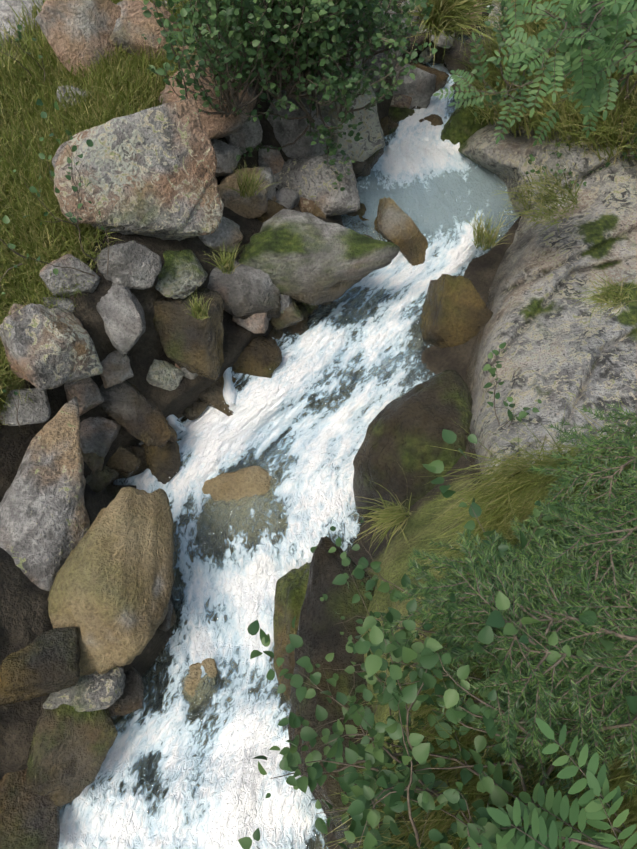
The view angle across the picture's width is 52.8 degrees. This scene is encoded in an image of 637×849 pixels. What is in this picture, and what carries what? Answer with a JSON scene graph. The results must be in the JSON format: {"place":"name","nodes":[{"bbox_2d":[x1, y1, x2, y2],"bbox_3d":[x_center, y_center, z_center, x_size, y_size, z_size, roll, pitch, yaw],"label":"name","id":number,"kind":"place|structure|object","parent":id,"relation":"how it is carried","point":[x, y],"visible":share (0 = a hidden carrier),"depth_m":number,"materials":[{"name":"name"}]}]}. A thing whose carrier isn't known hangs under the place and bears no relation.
{"place":"outdoors","nodes":[
{"label":"outdoors","id":0,"kind":"place"},
{"bbox_2d":[0,0,636,848],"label":"stream bank","id":1,"kind":"structure","parent":0,"point":[24,616],"depth_m":3.59,"materials":[{"name":"green plant"}]},
{"bbox_2d":[8,304,25,313],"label":"rock","id":2,"kind":"object","parent":1,"relation":"on","point":[15,306],"visible":0.19,"depth_m":3.35,"materials":[{"name":"beige stone"}]},
{"bbox_2d":[0,388,50,425],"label":"rock","id":3,"kind":"object","parent":1,"relation":"on","point":[37,410],"visible":0.85,"depth_m":3.36,"materials":[{"name":"grey stone"}]},
{"bbox_2d":[0,767,59,848],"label":"rock","id":4,"kind":"object","parent":1,"relation":"on","point":[29,818],"visible":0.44,"depth_m":3.07,"materials":[{"name":"brown stone"}]},
{"bbox_2d":[0,626,80,705],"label":"rock","id":5,"kind":"object","parent":1,"relation":"on","point":[45,663],"visible":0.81,"depth_m":3.00,"materials":[{"name":"brown stone"}]},
{"bbox_2d":[0,396,89,590],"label":"rock","id":6,"kind":"object","parent":1,"relation":"on","point":[44,523],"visible":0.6,"depth_m":3.30,"materials":[{"name":"grey stone"}]},
{"bbox_2d":[0,303,102,390],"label":"rock","id":7,"kind":"object","parent":1,"relation":"on","point":[46,348],"visible":1,"depth_m":3.18,"materials":[{"name":"grey stone"}]},
{"bbox_2d":[42,297,74,311],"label":"rock","id":8,"kind":"object","parent":1,"relation":"on","point":[65,304],"visible":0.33,"depth_m":3.42,"materials":[{"name":"grey stone"}]},
{"bbox_2d":[39,254,99,297],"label":"rock","id":9,"kind":"object","parent":1,"relation":"on","point":[48,276],"visible":0.77,"depth_m":3.41,"materials":[{"name":"grey stone"}]},
{"bbox_2d":[26,703,117,805],"bbox_3d":[-1.219,1.501,3.229,0.412,0.317,0.690,1,50,1],"label":"rock","id":10,"kind":"object","parent":1,"relation":"on","point":[70,747],"visible":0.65,"depth_m":3.12,"materials":[{"name":"brown stone"}]},
{"bbox_2d":[43,666,125,711],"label":"rock","id":11,"kind":"object","parent":10,"relation":"on","point":[95,690],"visible":0.62,"depth_m":3.18,"materials":[{"name":"grey stone"}]},
{"bbox_2d":[56,85,93,108],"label":"rock","id":12,"kind":"object","parent":1,"relation":"on","point":[73,91],"visible":0.29,"depth_m":4.03,"materials":[{"name":"grey stone"}]},
{"bbox_2d":[35,0,127,76],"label":"rock","id":13,"kind":"object","parent":1,"relation":"on","point":[73,30],"visible":0.92,"depth_m":4.01,"materials":[{"name":"grey stone"}]},
{"bbox_2d":[64,377,103,415],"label":"rock","id":14,"kind":"object","parent":1,"relation":"on","point":[86,393],"visible":0.65,"depth_m":3.59,"materials":[{"name":"grey stone"}]},
{"bbox_2d":[81,448,103,474],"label":"rock","id":15,"kind":"object","parent":1,"relation":"on","point":[93,461],"visible":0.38,"depth_m":3.74,"materials":[{"name":"stone"}]},
{"bbox_2d":[80,416,120,457],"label":"rock","id":16,"kind":"object","parent":1,"relation":"on","point":[98,435],"visible":0.62,"depth_m":3.75,"materials":[{"name":"grey stone"}]},
{"bbox_2d":[85,465,118,492],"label":"rock","id":17,"kind":"object","parent":1,"relation":"on","point":[100,480],"visible":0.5,"depth_m":3.75,"materials":[{"name":"grey stone"}]},
{"bbox_2d":[47,487,173,675],"bbox_3d":[-1.098,0.810,3.342,0.659,0.627,0.892,1,50,1],"label":"rock","id":18,"kind":"object","parent":1,"relation":"on","point":[110,591],"visible":0.98,"depth_m":3.19,"materials":[{"name":"brown stone"}]},
{"bbox_2d":[100,351,133,387],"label":"rock","id":19,"kind":"object","parent":1,"relation":"on","point":[117,369],"visible":0.9,"depth_m":3.67,"materials":[{"name":"grey stone"}]},
{"bbox_2d":[96,283,145,356],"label":"rock","id":20,"kind":"object","parent":1,"relation":"on","point":[120,310],"visible":0.88,"depth_m":3.55,"materials":[{"name":"grey stone"}]},
{"bbox_2d":[106,484,136,503],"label":"rock","id":21,"kind":"object","parent":1,"relation":"on","point":[113,491],"visible":0.25,"depth_m":3.95,"materials":[{"name":"black stone"}]},
{"bbox_2d":[106,446,141,477],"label":"rock","id":22,"kind":"object","parent":1,"relation":"on","point":[124,462],"visible":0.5,"depth_m":3.89,"materials":[{"name":"brown stone"}]},
{"bbox_2d":[108,666,143,716],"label":"rock","id":23,"kind":"object","parent":1,"relation":"on","point":[130,699],"visible":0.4,"depth_m":3.35,"materials":[{"name":"brown stone"}]},
{"bbox_2d":[95,240,161,289],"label":"rock","id":24,"kind":"object","parent":1,"relation":"on","point":[132,264],"visible":0.96,"depth_m":3.51,"materials":[{"name":"grey stone"}]},
{"bbox_2d":[112,443,146,480],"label":"rock","id":25,"kind":"object","parent":1,"relation":"on","point":[137,450],"visible":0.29,"depth_m":4.04,"materials":[{"name":"brown stone"}]},
{"bbox_2d":[52,97,223,240],"bbox_3d":[-1.031,-1.401,3.677,0.903,0.782,0.677,-14,51,-11],"label":"rock","id":26,"kind":"object","parent":1,"relation":"on","point":[149,172],"visible":0.88,"depth_m":3.49,"materials":[{"name":"grey stone"}]},
{"bbox_2d":[98,381,177,446],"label":"rock","id":27,"kind":"object","parent":1,"relation":"on","point":[133,410],"visible":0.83,"depth_m":3.79,"materials":[{"name":"stone"}]},
{"bbox_2d":[109,0,181,60],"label":"rock","id":28,"kind":"object","parent":1,"relation":"on","point":[133,24],"visible":0.58,"depth_m":4.10,"materials":[{"name":"beige stone"}]},
{"bbox_2d":[142,441,180,483],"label":"rock","id":29,"kind":"object","parent":1,"relation":"on","point":[163,465],"visible":0.79,"depth_m":4.07,"materials":[{"name":"brown stone"}]},
{"bbox_2d":[146,359,183,390],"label":"rock","id":30,"kind":"object","parent":1,"relation":"on","point":[166,375],"visible":0.92,"depth_m":3.91,"materials":[{"name":"grey stone"}]},
{"bbox_2d":[158,600,172,630],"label":"rock","id":31,"kind":"object","parent":1,"relation":"on","point":[165,625],"visible":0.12,"depth_m":3.47,"materials":[{"name":"grey stone"}]},
{"bbox_2d":[170,608,175,627],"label":"rock","id":32,"kind":"object","parent":1,"relation":"on","point":[173,618],"visible":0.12,"depth_m":3.56,"materials":[{"name":"grey stone"}]},
{"bbox_2d":[166,414,186,430],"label":"water rivulet","id":33,"kind":"structure","parent":1,"relation":"on","point":[174,422],"depth_m":4.12,"materials":[{"name":"white liquid"}]},
{"bbox_2d":[155,249,207,298],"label":"rock","id":34,"kind":"object","parent":1,"relation":"on","point":[183,274],"visible":0.96,"depth_m":3.73,"materials":[{"name":"grey stone"}]},
{"bbox_2d":[172,45,196,63],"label":"rock","id":35,"kind":"object","parent":1,"relation":"on","point":[186,46],"visible":0.06,"depth_m":4.20,"materials":[{"name":"grey stone"}]},
{"bbox_2d":[153,288,223,379],"bbox_3d":[-0.801,-0.569,3.937,0.447,0.454,0.472,1,50,1],"label":"rock","id":36,"kind":"object","parent":1,"relation":"on","point":[190,343],"visible":0.83,"depth_m":3.83,"materials":[{"name":"brown stone"}]},
{"bbox_2d":[181,367,197,378],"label":"rock","id":37,"kind":"object","parent":1,"relation":"on","point":[188,374],"visible":0.21,"depth_m":4.00,"materials":[{"name":"grey stone"}]},
{"bbox_2d":[182,401,207,419],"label":"rock","id":38,"kind":"object","parent":1,"relation":"on","point":[195,410],"visible":0.98,"depth_m":4.26,"materials":[{"name":"brown stone"}]},
{"bbox_2d":[158,56,256,139],"bbox_3d":[-0.689,-2.025,4.072,0.611,0.489,0.408,-15,52,-12],"label":"rock","id":39,"kind":"object","parent":1,"relation":"on","point":[216,126],"visible":0.38,"depth_m":3.98,"materials":[{"name":"stone"}]},
{"bbox_2d":[198,376,236,415],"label":"rock","id":40,"kind":"object","parent":1,"relation":"on","point":[211,395],"visible":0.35,"depth_m":4.25,"materials":[{"name":"brown stone"}]},
{"bbox_2d":[198,217,242,251],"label":"rock","id":41,"kind":"object","parent":1,"relation":"on","point":[228,231],"visible":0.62,"depth_m":3.98,"materials":[{"name":"grey stone"}]},
{"bbox_2d":[210,139,241,176],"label":"rock","id":42,"kind":"object","parent":1,"relation":"on","point":[226,154],"visible":0.48,"depth_m":4.21,"materials":[{"name":"grey stone"}]},
{"bbox_2d":[233,362,239,369],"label":"rock","id":43,"kind":"object","parent":1,"relation":"on","point":[236,365],"visible":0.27,"depth_m":4.28,"materials":[{"name":"brown stone"}]},
{"bbox_2d":[207,260,280,318],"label":"rock","id":44,"kind":"object","parent":1,"relation":"on","point":[244,291],"visible":0.73,"depth_m":4.05,"materials":[{"name":"grey stone"}]},
{"bbox_2d":[225,115,262,153],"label":"rock","id":45,"kind":"object","parent":1,"relation":"on","point":[246,134],"visible":0.54,"depth_m":4.31,"materials":[{"name":"grey stone"}]},
{"bbox_2d":[218,167,276,218],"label":"rock","id":46,"kind":"object","parent":1,"relation":"on","point":[255,206],"visible":0.58,"depth_m":4.29,"materials":[{"name":"stone"}]},
{"bbox_2d":[232,312,268,333],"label":"rock","id":47,"kind":"object","parent":1,"relation":"on","point":[257,323],"visible":0.44,"depth_m":4.15,"materials":[{"name":"stone"}]},
{"bbox_2d":[233,336,281,377],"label":"rock","id":48,"kind":"object","parent":1,"relation":"on","point":[260,356],"visible":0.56,"depth_m":4.29,"materials":[{"name":"brown stone"}]},
{"bbox_2d":[258,146,284,174],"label":"rock","id":49,"kind":"object","parent":1,"relation":"on","point":[273,160],"visible":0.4,"depth_m":4.53,"materials":[{"name":"grey stone"}]},
{"bbox_2d":[257,199,286,222],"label":"rock","id":50,"kind":"object","parent":1,"relation":"on","point":[273,207],"visible":0.27,"depth_m":4.35,"materials":[{"name":"brown stone"}]},
{"bbox_2d":[267,328,282,338],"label":"rock","id":51,"kind":"object","parent":1,"relation":"on","point":[276,334],"visible":0.31,"depth_m":4.46,"materials":[{"name":"stone"}]},
{"bbox_2d":[280,294,291,312],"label":"rock","id":52,"kind":"object","parent":1,"relation":"on","point":[285,301],"visible":0.1,"depth_m":4.21,"materials":[{"name":"grey stone"}]},
{"bbox_2d":[269,299,303,329],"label":"rock","id":53,"kind":"object","parent":1,"relation":"on","point":[291,315],"visible":0.44,"depth_m":4.28,"materials":[{"name":"stone"}]},
{"bbox_2d":[275,187,299,209],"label":"rock","id":54,"kind":"object","parent":1,"relation":"on","point":[287,198],"visible":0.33,"depth_m":4.49,"materials":[{"name":"grey stone"}]},
{"bbox_2d":[58,5,520,848],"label":"water stream","id":55,"kind":"structure","parent":1,"relation":"on","point":[142,787],"depth_m":3.96,"materials":[{"name":"white liquid"}]},
{"bbox_2d":[184,658,217,696],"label":"rock","id":56,"kind":"object","parent":55,"relation":"in","point":[192,680],"visible":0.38,"depth_m":3.61,"materials":[{"name":"brown stone"}]},
{"bbox_2d":[223,367,236,403],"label":"water rivulet","id":57,"kind":"structure","parent":55,"relation":"on","point":[229,393],"depth_m":4.24,"materials":[{"name":"white liquid"}]},
{"bbox_2d":[202,465,271,501],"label":"rock","id":58,"kind":"object","parent":55,"relation":"in","point":[250,481],"visible":0.27,"depth_m":4.09,"materials":[{"name":"brown stone"}]},
{"bbox_2d":[61,92,475,846],"bbox_3d":[0.468,-1.688,4.979,1.594,2.655,10.324,15,52,12],"label":"water spray","id":59,"kind":"object","parent":55,"relation":"on","point":[293,564],"visible":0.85,"depth_m":3.82,"materials":[{"name":"white liquid"}]},
{"bbox_2d":[374,197,427,265],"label":"rock","id":60,"kind":"object","parent":55,"relation":"in","point":[394,223],"visible":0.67,"depth_m":4.73,"materials":[{"name":"brown stone"}]},
{"bbox_2d":[419,114,442,125],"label":"rock","id":61,"kind":"object","parent":55,"relation":"in","point":[434,119],"visible":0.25,"depth_m":5.30,"materials":[{"name":"brown stone"}]},
{"bbox_2d":[273,562,310,698],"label":"rock","id":62,"kind":"object","parent":1,"relation":"on","point":[290,591],"visible":0.4,"depth_m":3.63,"materials":[{"name":"green stone"}]},
{"bbox_2d":[282,320,308,334],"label":"rock","id":63,"kind":"object","parent":1,"relation":"on","point":[301,327],"visible":0.29,"depth_m":4.47,"materials":[{"name":"brown stone"}]},
{"bbox_2d":[266,90,333,157],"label":"rock","id":64,"kind":"object","parent":1,"relation":"on","point":[286,131],"visible":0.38,"depth_m":4.53,"materials":[{"name":"grey stone"}]},
{"bbox_2d":[295,301,308,320],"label":"rock","id":65,"kind":"object","parent":1,"relation":"on","point":[302,308],"visible":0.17,"depth_m":4.51,"materials":[{"name":"stone"}]},
{"bbox_2d":[287,72,316,99],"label":"rock","id":66,"kind":"object","parent":1,"relation":"on","point":[294,89],"visible":0.04,"depth_m":4.67,"materials":[{"name":"grey stone"}]},
{"bbox_2d":[296,300,317,315],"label":"rock","id":67,"kind":"object","parent":1,"relation":"on","point":[311,309],"visible":0.21,"depth_m":4.54,"materials":[{"name":"stone"}]},
{"bbox_2d":[298,197,325,218],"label":"rock","id":68,"kind":"object","parent":1,"relation":"on","point":[309,206],"visible":0.35,"depth_m":4.55,"materials":[{"name":"brown stone"}]},
{"bbox_2d":[274,154,359,216],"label":"rock","id":69,"kind":"object","parent":1,"relation":"on","point":[313,178],"visible":0.71,"depth_m":4.51,"materials":[{"name":"grey stone"}]},
{"bbox_2d":[0,0,636,848],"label":"alder leaves","id":70,"kind":"object","parent":1,"relation":"on","point":[362,794],"visible":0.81,"depth_m":1.52,"materials":[{"name":"green plant"}]},
{"bbox_2d":[0,0,636,848],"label":"vegetation branches","id":71,"kind":"object","parent":1,"relation":"on","point":[230,104],"visible":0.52,"depth_m":1.43,"materials":[{"name":"green plant"}]},
{"bbox_2d":[238,209,399,305],"bbox_3d":[-0.028,-1.117,4.250,1.108,0.483,0.482,1,50,1],"label":"rock","id":72,"kind":"object","parent":1,"relation":"on","point":[308,258],"visible":0.94,"depth_m":4.10,"materials":[{"name":"grey stone"}]},
{"bbox_2d":[288,536,383,848],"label":"rock","id":73,"kind":"object","parent":1,"relation":"on","point":[320,629],"visible":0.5,"depth_m":3.03,"materials":[{"name":"stone"}]},
{"bbox_2d":[334,20,364,67],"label":"rock","id":74,"kind":"object","parent":1,"relation":"on","point":[351,48],"visible":0.02,"depth_m":4.91,"materials":[{"name":"grey stone"}]},
{"bbox_2d":[315,60,384,161],"bbox_3d":[0.231,-2.302,4.750,0.444,0.720,0.395,-17,52,-14],"label":"rock","id":75,"kind":"object","parent":1,"relation":"on","point":[371,142],"visible":0.48,"depth_m":4.70,"materials":[{"name":"grey stone"}]},
{"bbox_2d":[347,203,365,215],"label":"rock","id":76,"kind":"object","parent":1,"relation":"on","point":[361,211],"visible":0.23,"depth_m":4.91,"materials":[{"name":"brown stone"}]},
{"bbox_2d":[352,157,370,176],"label":"rock","id":77,"kind":"object","parent":1,"relation":"on","point":[360,169],"visible":0.21,"depth_m":4.93,"materials":[{"name":"grey stone"}]},
{"bbox_2d":[368,156,373,167],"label":"rock","id":78,"kind":"object","parent":1,"relation":"on","point":[371,161],"visible":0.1,"depth_m":4.96,"materials":[{"name":"grey stone"}]},
{"bbox_2d":[364,52,385,92],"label":"rock","id":79,"kind":"object","parent":1,"relation":"on","point":[378,62],"visible":0.06,"depth_m":5.00,"materials":[{"name":"grey stone"}]},
{"bbox_2d":[371,147,383,168],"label":"rock","id":80,"kind":"object","parent":1,"relation":"on","point":[377,154],"visible":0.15,"depth_m":5.06,"materials":[{"name":"stone"}]},
{"bbox_2d":[380,115,391,135],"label":"rock","id":81,"kind":"object","parent":1,"relation":"on","point":[386,123],"visible":0.58,"depth_m":5.23,"materials":[{"name":"brown stone"}]},
{"bbox_2d":[364,4,410,76],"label":"rock","id":82,"kind":"object","parent":1,"relation":"on","point":[397,53],"visible":0.06,"depth_m":5.13,"materials":[{"name":"grey stone"}]},
{"bbox_2d":[391,121,398,128],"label":"rock","id":83,"kind":"object","parent":1,"relation":"on","point":[394,124],"visible":0.21,"depth_m":5.29,"materials":[{"name":"grey stone"}]},
{"bbox_2d":[388,106,414,122],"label":"rock","id":84,"kind":"object","parent":1,"relation":"on","point":[396,114],"visible":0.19,"depth_m":5.33,"materials":[{"name":"green stone"}]},
{"bbox_2d":[391,94,411,107],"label":"rock","id":85,"kind":"object","parent":1,"relation":"on","point":[401,101],"visible":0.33,"depth_m":5.32,"materials":[{"name":"grey stone"}]},
{"bbox_2d":[353,370,472,520],"bbox_3d":[0.597,0.185,3.864,0.777,0.669,0.804,1,50,1],"label":"rock","id":86,"kind":"object","parent":1,"relation":"on","point":[404,430],"visible":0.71,"depth_m":3.69,"materials":[{"name":"brown stone"}]},
{"bbox_2d":[401,0,424,33],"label":"rock","id":87,"kind":"object","parent":1,"relation":"on","point":[414,17],"visible":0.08,"depth_m":5.34,"materials":[{"name":"grey stone"}]},
{"bbox_2d":[392,63,436,108],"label":"rock","id":88,"kind":"object","parent":1,"relation":"on","point":[420,89],"visible":0.54,"depth_m":5.25,"materials":[{"name":"grey stone"}]},
{"bbox_2d":[419,46,433,63],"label":"rock","id":89,"kind":"object","parent":1,"relation":"on","point":[426,55],"visible":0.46,"depth_m":5.62,"materials":[{"name":"grey stone"}]},
{"bbox_2d":[410,59,448,93],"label":"rock","id":90,"kind":"object","parent":1,"relation":"on","point":[442,77],"visible":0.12,"depth_m":5.51,"materials":[{"name":"brown stone"}]},
{"bbox_2d":[425,28,454,48],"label":"rock","id":91,"kind":"object","parent":1,"relation":"on","point":[441,40],"visible":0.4,"depth_m":5.45,"materials":[{"name":"grey stone"}]},
{"bbox_2d":[432,32,455,63],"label":"rock","id":92,"kind":"object","parent":1,"relation":"on","point":[438,59],"visible":0.12,"depth_m":5.72,"materials":[{"name":"black stone"}]},
{"bbox_2d":[444,38,463,67],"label":"rock","id":93,"kind":"object","parent":1,"relation":"on","point":[456,44],"visible":0.15,"depth_m":5.70,"materials":[{"name":"grey stone"}]},
{"bbox_2d":[421,274,492,347],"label":"rock","id":94,"kind":"object","parent":1,"relation":"on","point":[456,311],"visible":0.65,"depth_m":4.28,"materials":[{"name":"brown stone"}]},
{"bbox_2d":[442,47,485,75],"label":"rock","id":95,"kind":"object","parent":1,"relation":"on","point":[452,54],"visible":0.6,"depth_m":5.63,"materials":[{"name":"stone"}]},
{"bbox_2d":[454,73,475,92],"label":"rock","id":96,"kind":"object","parent":1,"relation":"on","point":[462,85],"visible":0.08,"depth_m":5.53,"materials":[{"name":"grey stone"}]},
{"bbox_2d":[441,83,489,145],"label":"rock","id":97,"kind":"object","parent":1,"relation":"on","point":[461,125],"visible":0.4,"depth_m":5.17,"materials":[{"name":"green stone"}]},
{"bbox_2d":[462,20,477,34],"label":"rock","id":98,"kind":"object","parent":1,"relation":"on","point":[472,26],"visible":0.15,"depth_m":5.86,"materials":[{"name":"stone"}]},
{"bbox_2d":[466,0,482,20],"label":"rock","id":99,"kind":"object","parent":1,"relation":"on","point":[476,10],"visible":0.17,"depth_m":5.87,"materials":[{"name":"grey stone"}]},
{"bbox_2d":[464,33,494,46],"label":"rock","id":100,"kind":"object","parent":1,"relation":"on","point":[466,41],"visible":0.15,"depth_m":5.73,"materials":[{"name":"stone"}]},
{"bbox_2d":[482,2,488,15],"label":"rock","id":101,"kind":"object","parent":1,"relation":"on","point":[484,13],"visible":0.04,"depth_m":5.91,"materials":[{"name":"grey stone"}]},
{"bbox_2d":[486,0,507,32],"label":"rock","id":102,"kind":"object","parent":1,"relation":"on","point":[496,11],"visible":0.06,"depth_m":5.79,"materials":[{"name":"grey stone"}]},
{"bbox_2d":[380,387,636,846],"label":"shrub","id":103,"kind":"object","parent":1,"relation":"on","point":[552,552],"visible":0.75,"depth_m":1.31,"materials":[{"name":"green plant"}]},
{"bbox_2d":[436,104,636,678],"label":"bedrock slab rock","id":104,"kind":"object","parent":1,"relation":"on","point":[537,323],"visible":0.29,"depth_m":3.88,"materials":[{"name":"grey stone"}]},
{"bbox_2d":[433,0,636,848],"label":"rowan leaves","id":105,"kind":"object","parent":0,"point":[537,820],"visible":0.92,"depth_m":2.22,"materials":[{"name":"green plant"}]}
]}

